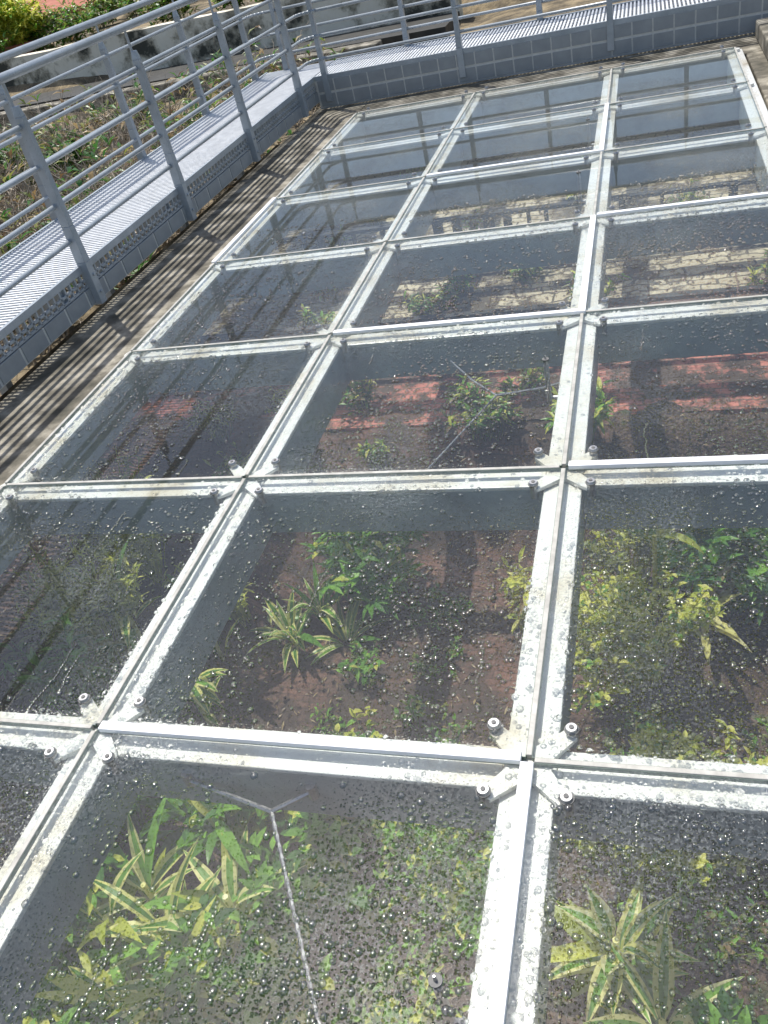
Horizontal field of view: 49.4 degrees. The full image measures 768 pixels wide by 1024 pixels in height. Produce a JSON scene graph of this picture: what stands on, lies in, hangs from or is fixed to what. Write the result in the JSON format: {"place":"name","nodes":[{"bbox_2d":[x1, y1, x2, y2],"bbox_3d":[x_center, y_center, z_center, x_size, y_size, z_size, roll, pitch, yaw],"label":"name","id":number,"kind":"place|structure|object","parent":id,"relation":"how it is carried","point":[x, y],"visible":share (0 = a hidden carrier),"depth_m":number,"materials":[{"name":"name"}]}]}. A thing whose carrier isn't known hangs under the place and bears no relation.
{"place":"outdoors","nodes":[
{"label":"outdoors","id":0,"kind":"place"},
{"bbox_2d":[0,0,632,396],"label":"ground","id":1,"kind":"structure","parent":0,"point":[464,24],"depth_m":16.88,"materials":[{"name":"brown soil"}]},
{"bbox_2d":[0,0,50,53],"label":"potted shrub","id":2,"kind":"object","parent":1,"relation":"on","point":[16,18],"visible":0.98,"depth_m":24.31,"materials":[{"name":"yellow plant"}]},
{"bbox_2d":[0,166,70,289],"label":"dry shrub","id":3,"kind":"object","parent":1,"relation":"on","point":[5,217],"visible":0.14,"depth_m":8.27,"materials":[{"name":"brown plant"}]},
{"bbox_2d":[23,6,68,51],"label":"olive shrub","id":4,"kind":"object","parent":1,"relation":"on","point":[44,27],"visible":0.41,"depth_m":24.91,"materials":[{"name":"green plant"}]},
{"bbox_2d":[14,0,116,30],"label":"terracotta wall","id":5,"kind":"structure","parent":1,"relation":"on","point":[49,3],"depth_m":36.79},
{"bbox_2d":[0,122,131,205],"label":"dry shrub","id":6,"kind":"object","parent":1,"relation":"on","point":[54,146],"visible":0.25,"depth_m":11.53,"materials":[{"name":"brown plant"}]},
{"bbox_2d":[0,163,135,290],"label":"dry shrub","id":7,"kind":"object","parent":1,"relation":"on","point":[43,222],"visible":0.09,"depth_m":8.14,"materials":[{"name":"brown plant"}]},
{"bbox_2d":[39,136,97,178],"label":"olive shrub","id":8,"kind":"object","parent":1,"relation":"on","point":[74,154],"visible":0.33,"depth_m":12.14,"materials":[{"name":"green plant"}]},
{"bbox_2d":[47,0,94,46],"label":"olive shrub","id":9,"kind":"object","parent":1,"relation":"on","point":[71,38],"visible":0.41,"depth_m":27.06,"materials":[{"name":"green plant"}]},
{"bbox_2d":[51,0,121,34],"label":"olive shrub","id":10,"kind":"object","parent":1,"relation":"on","point":[97,12],"visible":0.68,"depth_m":28.63,"materials":[{"name":"green plant"}]},
{"bbox_2d":[46,70,181,166],"bbox_3d":[-3.809,-5.703,12.427,2.186,1.648,1.846,17,47,36],"label":"dry shrub","id":11,"kind":"object","parent":1,"relation":"on","point":[108,135],"visible":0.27,"depth_m":12.35,"materials":[{"name":"brown plant"}]},
{"bbox_2d":[18,144,233,291],"bbox_3d":[-2.635,-2.623,7.645,2.418,1.510,2.282,-11,36,5],"label":"dry shrub","id":12,"kind":"object","parent":1,"relation":"on","point":[140,265],"visible":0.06,"depth_m":7.67,"materials":[{"name":"brown plant"}]},
{"bbox_2d":[143,0,200,25],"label":"olive shrub","id":13,"kind":"object","parent":1,"relation":"on","point":[167,2],"visible":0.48,"depth_m":24.69,"materials":[{"name":"green plant"}]},
{"bbox_2d":[108,56,242,151],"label":"dry shrub","id":14,"kind":"object","parent":1,"relation":"on","point":[167,111],"visible":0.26,"depth_m":11.51,"materials":[{"name":"brown plant"}]},
{"bbox_2d":[0,39,383,129],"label":"concrete kerb","id":15,"kind":"structure","parent":1,"relation":"on","point":[160,86],"depth_m":17.04,"materials":[{"name":"grey concrete"}]},
{"bbox_2d":[169,38,268,100],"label":"dry shrub","id":16,"kind":"object","parent":1,"relation":"on","point":[222,67],"visible":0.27,"depth_m":14.32,"materials":[{"name":"brown plant"}]},
{"bbox_2d":[0,11,460,111],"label":"drain channel","id":17,"kind":"object","parent":1,"relation":"on","point":[158,75],"visible":0.22,"depth_m":18.14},
{"bbox_2d":[0,0,462,86],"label":"plaster wall","id":18,"kind":"structure","parent":1,"relation":"on","point":[147,49],"depth_m":19.34,"materials":[{"name":"white paint"}]},
{"bbox_2d":[193,18,301,95],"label":"dry shrub","id":19,"kind":"object","parent":1,"relation":"on","point":[273,65],"visible":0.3,"depth_m":13.83,"materials":[{"name":"brown plant"}]},
{"bbox_2d":[0,136,616,401],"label":"pit retaining wall","id":20,"kind":"structure","parent":1,"relation":"on","point":[54,349],"depth_m":6.97,"materials":[{"name":"concrete"}]},
{"bbox_2d":[0,399,767,1023],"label":"planting bed","id":21,"kind":"object","parent":20,"relation":"in","point":[14,811],"visible":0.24,"depth_m":4.70,"materials":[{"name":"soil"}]},
{"bbox_2d":[0,607,121,716],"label":"leafy green bush","id":22,"kind":"object","parent":21,"relation":"on","point":[80,669],"visible":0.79,"depth_m":4.04,"materials":[{"name":"green plant"}]},
{"bbox_2d":[21,983,113,1023],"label":"leafy green bush","id":23,"kind":"object","parent":21,"relation":"on","point":[66,1016],"visible":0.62,"depth_m":3.14,"materials":[{"name":"green plant"}]},
{"bbox_2d":[5,534,149,665],"bbox_3d":[-1.569,0.458,4.341,0.571,0.844,0.708,18,48,37],"label":"feathery shrub","id":24,"kind":"object","parent":21,"relation":"on","point":[60,593],"visible":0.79,"depth_m":4.24,"materials":[{"name":"green plant"}]},
{"bbox_2d":[33,916,121,1016],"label":"broad leaf plant","id":25,"kind":"object","parent":21,"relation":"on","point":[67,952],"visible":0.28,"depth_m":3.48,"materials":[{"name":"green plant"}]},
{"bbox_2d":[62,847,127,950],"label":"leafy green bush","id":26,"kind":"object","parent":21,"relation":"on","point":[109,871],"visible":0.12,"depth_m":3.57,"materials":[{"name":"green plant"}]},
{"bbox_2d":[48,786,146,836],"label":"leafy green bush","id":27,"kind":"object","parent":21,"relation":"on","point":[136,806],"visible":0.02,"depth_m":4.07,"materials":[{"name":"green plant"}]},
{"bbox_2d":[35,947,171,1023],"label":"variegated dracaena","id":28,"kind":"object","parent":21,"relation":"on","point":[68,984],"visible":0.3,"depth_m":3.21,"materials":[{"name":"green plant"}]},
{"bbox_2d":[59,445,165,584],"bbox_3d":[-1.488,0.056,4.837,0.697,0.788,1.013,-36,41,-26],"label":"feathery shrub","id":29,"kind":"object","parent":21,"relation":"on","point":[140,544],"visible":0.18,"depth_m":4.77,"materials":[{"name":"green plant"}]},
{"bbox_2d":[67,534,160,649],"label":"variegated plant","id":30,"kind":"object","parent":21,"relation":"on","point":[128,634],"visible":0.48,"depth_m":4.30,"materials":[{"name":"green plant"}]},
{"bbox_2d":[76,850,170,984],"bbox_3d":[-1.139,1.797,3.558,0.596,0.613,0.750,-23,37,-11],"label":"variegated dracaena","id":31,"kind":"object","parent":21,"relation":"on","point":[103,923],"visible":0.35,"depth_m":3.49,"materials":[{"name":"green plant"}]},
{"bbox_2d":[87,798,196,977],"bbox_3d":[-1.010,1.730,3.660,0.671,0.632,0.778,-1,38,18],"label":"variegated dracaena","id":32,"kind":"object","parent":21,"relation":"on","point":[143,880],"visible":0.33,"depth_m":3.65,"materials":[{"name":"green plant"}]},
{"bbox_2d":[109,830,174,889],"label":"broad leaf plant","id":33,"kind":"object","parent":21,"relation":"on","point":[160,834],"visible":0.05,"depth_m":3.92,"materials":[{"name":"green plant"}]},
{"bbox_2d":[93,837,239,1020],"bbox_3d":[-0.859,1.786,3.382,0.670,0.787,0.610,-10,37,6],"label":"variegated dracaena","id":34,"kind":"object","parent":21,"relation":"on","point":[143,913],"visible":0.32,"depth_m":3.35,"materials":[{"name":"green plant"}]},
{"bbox_2d":[137,798,205,859],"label":"broad leaf plant","id":35,"kind":"object","parent":21,"relation":"on","point":[181,810],"visible":0.37,"depth_m":3.88,"materials":[{"name":"green plant"}]},
{"bbox_2d":[105,896,238,1023],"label":"variegated dracaena","id":36,"kind":"object","parent":21,"relation":"on","point":[133,997],"visible":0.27,"depth_m":3.09,"materials":[{"name":"green plant"}]},
{"bbox_2d":[152,560,253,627],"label":"feathery shrub","id":37,"kind":"object","parent":21,"relation":"on","point":[239,609],"visible":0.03,"depth_m":4.92,"materials":[{"name":"green plant"}]},
{"bbox_2d":[108,982,299,1023],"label":"leafy green bush","id":38,"kind":"object","parent":21,"relation":"on","point":[249,1001],"visible":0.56,"depth_m":3.01,"materials":[{"name":"green plant"}]},
{"bbox_2d":[189,668,227,726],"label":"variegated plant","id":39,"kind":"object","parent":21,"relation":"on","point":[204,711],"visible":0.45,"depth_m":4.30,"materials":[{"name":"green plant"}]},
{"bbox_2d":[178,397,240,447],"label":"feathery shrub","id":40,"kind":"object","parent":21,"relation":"on","point":[206,419],"visible":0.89,"depth_m":5.87,"materials":[{"name":"green plant"}]},
{"bbox_2d":[175,800,255,886],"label":"broad leaf plant","id":41,"kind":"object","parent":21,"relation":"on","point":[218,823],"visible":0.41,"depth_m":3.54,"materials":[{"name":"green plant"}]},
{"bbox_2d":[133,826,307,972],"bbox_3d":[-0.616,1.733,3.442,0.682,0.619,0.752,7,41,26],"label":"variegated dracaena","id":42,"kind":"object","parent":21,"relation":"on","point":[231,868],"visible":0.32,"depth_m":3.39,"materials":[{"name":"green plant"}]},
{"bbox_2d":[120,892,338,1023],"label":"leafy green bush","id":43,"kind":"object","parent":21,"relation":"on","point":[258,1010],"visible":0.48,"depth_m":3.10,"materials":[{"name":"green plant"}]},
{"bbox_2d":[182,800,303,850],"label":"leafy green bush","id":44,"kind":"object","parent":21,"relation":"on","point":[259,821],"visible":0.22,"depth_m":3.67,"materials":[{"name":"green plant"}]},
{"bbox_2d":[247,587,323,671],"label":"variegated plant","id":45,"kind":"object","parent":21,"relation":"on","point":[283,620],"visible":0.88,"depth_m":5.01,"materials":[{"name":"green plant"}]},
{"bbox_2d":[218,813,371,956],"bbox_3d":[-0.351,1.623,3.463,0.680,0.620,0.543,-1,38,18],"label":"leafy green bush","id":46,"kind":"object","parent":21,"relation":"on","point":[330,901],"visible":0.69,"depth_m":3.37,"materials":[{"name":"green plant"}]},
{"bbox_2d":[282,559,340,632],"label":"variegated plant","id":47,"kind":"object","parent":21,"relation":"on","point":[318,606],"visible":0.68,"depth_m":5.14,"materials":[{"name":"green plant"}]},
{"bbox_2d":[310,699,345,734],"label":"ground cover","id":48,"kind":"object","parent":21,"relation":"on","point":[327,716],"visible":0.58,"depth_m":4.47,"materials":[{"name":"green plant"}]},
{"bbox_2d":[263,810,394,889],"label":"leafy green bush","id":49,"kind":"object","parent":21,"relation":"on","point":[297,819],"visible":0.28,"depth_m":3.51,"materials":[{"name":"green plant"}]},
{"bbox_2d":[305,600,395,664],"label":"variegated plant","id":50,"kind":"object","parent":21,"relation":"on","point":[343,634],"visible":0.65,"depth_m":5.02,"materials":[{"name":"green plant"}]},
{"bbox_2d":[334,706,382,737],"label":"weed","id":51,"kind":"object","parent":21,"relation":"on","point":[369,724],"visible":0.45,"depth_m":4.34,"materials":[{"name":"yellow plant"}]},
{"bbox_2d":[320,994,399,1023],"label":"ground cover","id":52,"kind":"object","parent":21,"relation":"on","point":[356,1019],"visible":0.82,"depth_m":3.10,"materials":[{"name":"green plant"}]},
{"bbox_2d":[336,653,385,690],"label":"weed","id":53,"kind":"object","parent":21,"relation":"on","point":[364,669],"visible":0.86,"depth_m":4.63,"materials":[{"name":"green plant"}]},
{"bbox_2d":[341,640,380,687],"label":"ground cover","id":54,"kind":"object","parent":21,"relation":"on","point":[376,651],"visible":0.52,"depth_m":4.81,"materials":[{"name":"green plant"}]},
{"bbox_2d":[299,531,433,620],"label":"leafy green bush","id":55,"kind":"object","parent":21,"relation":"on","point":[336,547],"visible":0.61,"depth_m":4.93,"materials":[{"name":"green plant"}]},
{"bbox_2d":[339,891,401,937],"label":"rosette plant","id":56,"kind":"object","parent":21,"relation":"on","point":[364,925],"visible":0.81,"depth_m":3.60,"materials":[{"name":"green plant"}]},
{"bbox_2d":[352,438,390,470],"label":"terrace shrub","id":57,"kind":"object","parent":21,"relation":"on","point":[370,449],"visible":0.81,"depth_m":5.52,"materials":[{"name":"green plant"}]},
{"bbox_2d":[0,407,767,1022],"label":"soil clods","id":58,"kind":"object","parent":21,"relation":"on","point":[752,987],"visible":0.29,"depth_m":4.83,"materials":[{"name":"brown soil"}]},
{"bbox_2d":[319,910,472,1023],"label":"ground cover","id":59,"kind":"object","parent":21,"relation":"on","point":[365,996],"visible":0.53,"depth_m":3.29,"materials":[{"name":"green plant"}]},
{"bbox_2d":[392,694,426,727],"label":"weed","id":60,"kind":"object","parent":21,"relation":"on","point":[417,707],"visible":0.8,"depth_m":4.38,"materials":[{"name":"green plant"}]},
{"bbox_2d":[362,962,468,1023],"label":"ground cover","id":61,"kind":"object","parent":21,"relation":"on","point":[423,991],"visible":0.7,"depth_m":3.12,"materials":[{"name":"green plant"}]},
{"bbox_2d":[355,737,489,924],"bbox_3d":[0.210,1.384,3.584,0.670,0.668,0.742,-1,38,18],"label":"fine leaf shrub","id":62,"kind":"object","parent":21,"relation":"on","point":[423,869],"visible":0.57,"depth_m":3.44,"materials":[{"name":"green plant"}]},
{"bbox_2d":[405,588,464,630],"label":"ground cover","id":63,"kind":"object","parent":21,"relation":"on","point":[424,614],"visible":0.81,"depth_m":4.98,"materials":[{"name":"green plant"}]},
{"bbox_2d":[409,635,464,678],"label":"ground cover","id":64,"kind":"object","parent":21,"relation":"on","point":[450,651],"visible":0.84,"depth_m":4.65,"materials":[{"name":"green plant"}]},
{"bbox_2d":[414,702,471,743],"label":"ground cover","id":65,"kind":"object","parent":21,"relation":"on","point":[443,730],"visible":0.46,"depth_m":4.26,"materials":[{"name":"green plant"}]},
{"bbox_2d":[439,843,492,956],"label":"leafy green bush","id":66,"kind":"object","parent":21,"relation":"on","point":[453,905],"visible":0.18,"depth_m":3.27,"materials":[{"name":"green plant"}]},
{"bbox_2d":[440,393,506,441],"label":"terrace shrub","id":67,"kind":"object","parent":21,"relation":"on","point":[451,419],"visible":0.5,"depth_m":5.37,"materials":[{"name":"green plant"}]},
{"bbox_2d":[471,830,494,860],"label":"leafy green bush","id":68,"kind":"object","parent":21,"relation":"on","point":[482,851],"visible":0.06,"depth_m":3.52,"materials":[{"name":"green plant"}]},
{"bbox_2d":[470,388,522,441],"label":"terrace shrub","id":69,"kind":"object","parent":21,"relation":"on","point":[501,407],"visible":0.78,"depth_m":5.28,"materials":[{"name":"green plant"}]},
{"bbox_2d":[495,546,532,636],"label":"yellow leaf shrub","id":70,"kind":"object","parent":21,"relation":"on","point":[511,584],"visible":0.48,"depth_m":4.50,"materials":[{"name":"yellow plant"}]},
{"bbox_2d":[540,376,616,442],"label":"leafy green bush","id":71,"kind":"object","parent":21,"relation":"on","point":[601,414],"visible":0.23,"depth_m":4.93,"materials":[{"name":"green plant"}]},
{"bbox_2d":[549,869,702,1023],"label":"variegated dracaena","id":72,"kind":"object","parent":21,"relation":"on","point":[572,917],"visible":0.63,"depth_m":3.03,"materials":[{"name":"green plant"}]},
{"bbox_2d":[583,529,671,588],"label":"leafy green bush","id":73,"kind":"object","parent":21,"relation":"on","point":[623,539],"visible":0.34,"depth_m":4.63,"materials":[{"name":"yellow plant"}]},
{"bbox_2d":[598,693,663,755],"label":"ground cover","id":74,"kind":"object","parent":21,"relation":"on","point":[628,715],"visible":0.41,"depth_m":4.00,"materials":[{"name":"green plant"}]},
{"bbox_2d":[566,720,716,890],"bbox_3d":[1.040,1.245,3.414,0.671,0.715,0.603,-1,38,18],"label":"clipped hedge","id":75,"kind":"object","parent":21,"relation":"on","point":[640,856],"visible":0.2,"depth_m":3.31,"materials":[{"name":"green plant"}]},
{"bbox_2d":[590,529,703,615],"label":"broad leaf plant","id":76,"kind":"object","parent":21,"relation":"on","point":[657,535],"visible":0.33,"depth_m":4.33,"materials":[{"name":"green plant"}]},
{"bbox_2d":[611,705,684,744],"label":"ground cover","id":77,"kind":"object","parent":21,"relation":"on","point":[626,723],"visible":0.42,"depth_m":4.01,"materials":[{"name":"green plant"}]},
{"bbox_2d":[571,560,725,712],"bbox_3d":[1.144,0.582,4.071,0.858,0.864,0.729,-24,37,-13],"label":"yellow green shrub","id":78,"kind":"object","parent":21,"relation":"on","point":[636,637],"visible":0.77,"depth_m":3.90,"materials":[{"name":"green plant"}]},
{"bbox_2d":[583,906,743,1023],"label":"variegated dracaena","id":79,"kind":"object","parent":21,"relation":"on","point":[647,988],"visible":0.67,"depth_m":2.89,"materials":[{"name":"green plant"}]},
{"bbox_2d":[616,870,767,1006],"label":"ground cover","id":80,"kind":"object","parent":21,"relation":"on","point":[725,951],"visible":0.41,"depth_m":3.18,"materials":[{"name":"green plant"}]},
{"bbox_2d":[650,528,767,625],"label":"leafy green bush","id":81,"kind":"object","parent":21,"relation":"on","point":[703,538],"visible":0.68,"depth_m":4.23,"materials":[{"name":"green plant"}]},
{"bbox_2d":[675,556,750,664],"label":"variegated plant","id":82,"kind":"object","parent":21,"relation":"on","point":[724,596],"visible":0.51,"depth_m":4.19,"materials":[{"name":"green plant"}]},
{"bbox_2d":[674,719,767,889],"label":"clipped hedge","id":83,"kind":"object","parent":21,"relation":"on","point":[721,865],"visible":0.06,"depth_m":3.48,"materials":[{"name":"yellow plant"}]},
{"bbox_2d":[682,986,767,1023],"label":"leafy green bush","id":84,"kind":"object","parent":21,"relation":"on","point":[739,1013],"visible":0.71,"depth_m":2.76,"materials":[{"name":"green plant"}]},
{"bbox_2d":[0,18,767,555],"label":"concrete ledge","id":85,"kind":"object","parent":20,"relation":"on","point":[40,404],"visible":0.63,"depth_m":6.33,"materials":[{"name":"grey concrete"}]},
{"bbox_2d":[0,53,767,858],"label":"cross beams","id":86,"kind":"structure","parent":85,"relation":"on","point":[282,775],"depth_m":3.84,"materials":[{"name":"white metal"}]},
{"bbox_2d":[181,117,593,1023],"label":"tension rods","id":87,"kind":"object","parent":86,"relation":"attached to","point":[435,979],"visible":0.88,"depth_m":2.33,"materials":[{"name":"silver metal"}]},
{"bbox_2d":[0,49,767,1023],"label":"longitudinal beams","id":88,"kind":"structure","parent":85,"relation":"on","point":[50,889],"depth_m":2.96,"materials":[{"name":"white metal"}]},
{"bbox_2d":[0,45,767,817],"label":"spider fittings","id":89,"kind":"object","parent":88,"relation":"on","point":[488,793],"visible":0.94,"depth_m":3.05,"materials":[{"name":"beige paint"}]},
{"bbox_2d":[0,47,767,1023],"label":"joint covers","id":90,"kind":"object","parent":89,"relation":"on","point":[502,961],"visible":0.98,"depth_m":2.67,"materials":[{"name":"metal"}]},
{"bbox_2d":[0,0,767,394],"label":"steel walkway","id":91,"kind":"structure","parent":1,"relation":"on","point":[276,114],"depth_m":8.06,"materials":[{"name":"grey metal"}]},
{"bbox_2d":[0,0,553,230],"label":"railing","id":92,"kind":"object","parent":91,"relation":"on","point":[135,136],"visible":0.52,"depth_m":7.63,"materials":[{"name":"grey metal"}]},
{"bbox_2d":[0,0,625,304],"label":"railing","id":93,"kind":"object","parent":91,"relation":"on","point":[73,242],"visible":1,"depth_m":6.30,"materials":[{"name":"grey metal"}]},
{"bbox_2d":[131,119,767,433],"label":"brick terrace","id":94,"kind":"structure","parent":1,"relation":"on","point":[638,392],"depth_m":6.28,"materials":[{"name":"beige brick"}]},
{"bbox_2d":[297,303,335,334],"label":"terrace shrub","id":95,"kind":"object","parent":94,"relation":"on","point":[325,318],"visible":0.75,"depth_m":6.48,"materials":[{"name":"green plant"}]},
{"bbox_2d":[338,379,377,415],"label":"terrace shrub","id":96,"kind":"object","parent":94,"relation":"on","point":[363,389],"visible":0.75,"depth_m":5.84,"materials":[{"name":"green plant"}]},
{"bbox_2d":[403,291,444,315],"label":"terrace shrub","id":97,"kind":"object","parent":94,"relation":"on","point":[418,306],"visible":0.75,"depth_m":6.37,"materials":[{"name":"green plant"}]},
{"bbox_2d":[159,177,767,344],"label":"lattice fence","id":98,"kind":"object","parent":94,"relation":"on","point":[321,242],"visible":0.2,"depth_m":6.22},
{"bbox_2d":[455,375,490,418],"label":"terrace shrub","id":99,"kind":"object","parent":94,"relation":"on","point":[475,395],"visible":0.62,"depth_m":5.41,"materials":[{"name":"green plant"}]},
{"bbox_2d":[494,367,549,397],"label":"terrace shrub","id":100,"kind":"object","parent":94,"relation":"on","point":[531,376],"visible":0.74,"depth_m":5.61,"materials":[{"name":"green plant"}]},
{"label":"glass panes","id":101,"kind":"object","parent":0,"visible":0},
{"bbox_2d":[0,164,767,1023],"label":"rain beads","id":102,"kind":"object","parent":101,"relation":"on","point":[736,986],"visible":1,"depth_m":2.47,"materials":[{"name":"liquid"}]},
{"bbox_2d":[0,48,767,899],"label":"pane edges","id":103,"kind":"object","parent":101,"relation":"attached to","point":[46,818],"visible":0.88,"depth_m":3.81,"materials":[{"name":"grey glass"}]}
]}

